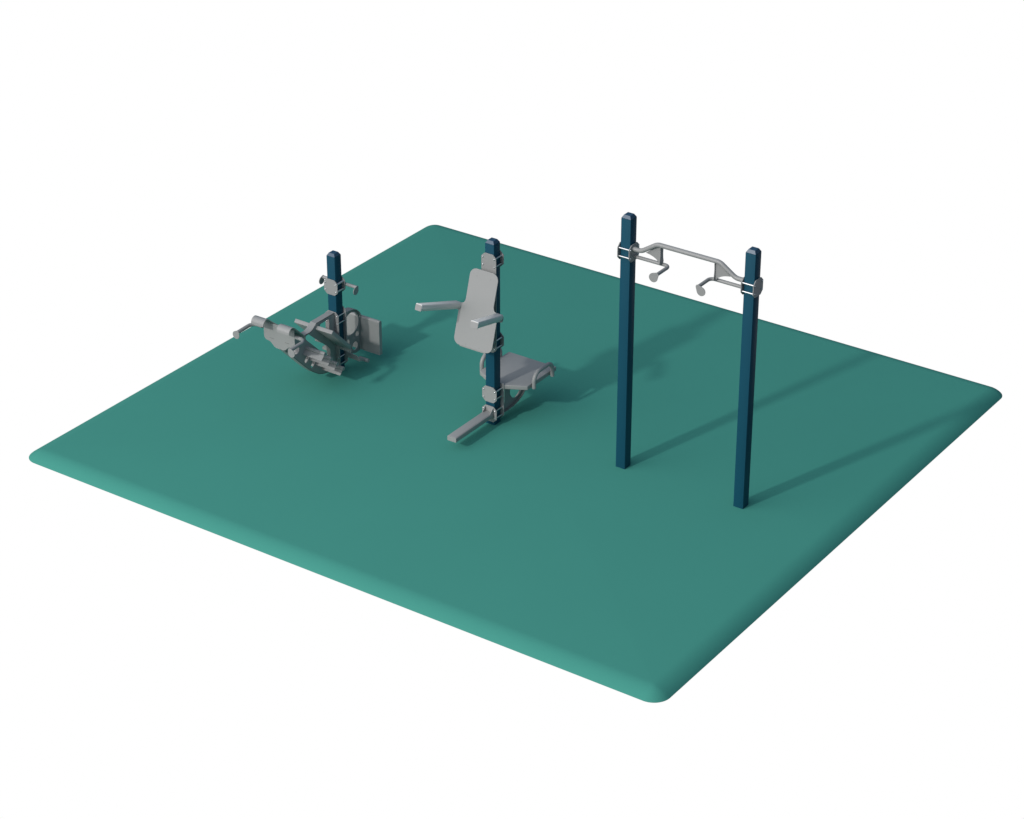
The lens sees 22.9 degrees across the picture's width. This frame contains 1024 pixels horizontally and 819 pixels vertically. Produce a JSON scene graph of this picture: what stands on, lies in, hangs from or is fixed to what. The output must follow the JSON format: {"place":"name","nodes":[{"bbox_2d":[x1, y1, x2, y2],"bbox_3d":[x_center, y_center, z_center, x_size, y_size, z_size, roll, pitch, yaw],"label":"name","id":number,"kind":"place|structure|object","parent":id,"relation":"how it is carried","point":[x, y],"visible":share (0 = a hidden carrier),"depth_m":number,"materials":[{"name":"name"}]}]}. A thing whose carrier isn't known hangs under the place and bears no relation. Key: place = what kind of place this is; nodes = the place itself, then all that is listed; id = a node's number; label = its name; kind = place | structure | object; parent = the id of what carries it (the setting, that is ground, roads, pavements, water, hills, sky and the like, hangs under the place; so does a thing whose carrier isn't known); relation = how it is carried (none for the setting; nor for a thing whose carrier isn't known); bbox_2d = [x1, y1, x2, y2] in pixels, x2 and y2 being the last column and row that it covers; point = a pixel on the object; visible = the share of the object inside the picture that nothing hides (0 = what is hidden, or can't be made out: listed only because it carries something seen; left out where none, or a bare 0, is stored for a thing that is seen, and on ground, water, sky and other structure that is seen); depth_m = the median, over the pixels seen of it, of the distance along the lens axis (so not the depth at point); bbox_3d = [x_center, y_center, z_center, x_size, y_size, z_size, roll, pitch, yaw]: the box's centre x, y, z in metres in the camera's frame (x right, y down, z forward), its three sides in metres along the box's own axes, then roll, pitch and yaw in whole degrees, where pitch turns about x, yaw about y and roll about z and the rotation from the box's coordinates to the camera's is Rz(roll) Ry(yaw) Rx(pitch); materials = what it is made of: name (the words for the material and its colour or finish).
{"place":"outdoors","nodes":[
{"label":"outdoors","id":0,"kind":"place"},
{"bbox_2d":[0,0,1023,818],"label":"sky","id":1,"kind":"structure","parent":0,"point":[175,174],"materials":[{"name":"white"}]},
{"bbox_2d":[29,225,1001,702],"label":"ground","id":2,"kind":"structure","parent":0,"point":[537,523],"depth_m":23.53,"materials":[{"name":"teal rubber"}]},
{"bbox_2d":[233,250,381,374],"bbox_3d":[-1.928,-0.818,24.530,0.762,1.308,1.512,18,34,30],"label":"exercise machine","id":3,"kind":"object","parent":2,"relation":"on","point":[342,333],"visible":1,"depth_m":24.62,"materials":[{"name":"metal"}]},
{"bbox_2d":[415,237,555,442],"bbox_3d":[-0.205,-0.697,23.648,0.705,1.940,1.414,18,34,30],"label":"leg raise station","id":4,"kind":"object","parent":2,"relation":"on","point":[480,317],"visible":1,"depth_m":23.51,"materials":[{"name":"grey metal"}]},
{"bbox_2d":[616,212,762,508],"bbox_3d":[1.514,-0.395,22.432,1.405,2.571,0.285,18,34,30],"label":"pull up station","id":5,"kind":"object","parent":2,"relation":"on","point":[629,250],"visible":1,"depth_m":22.30,"materials":[{"name":"blue metal"}]}
]}

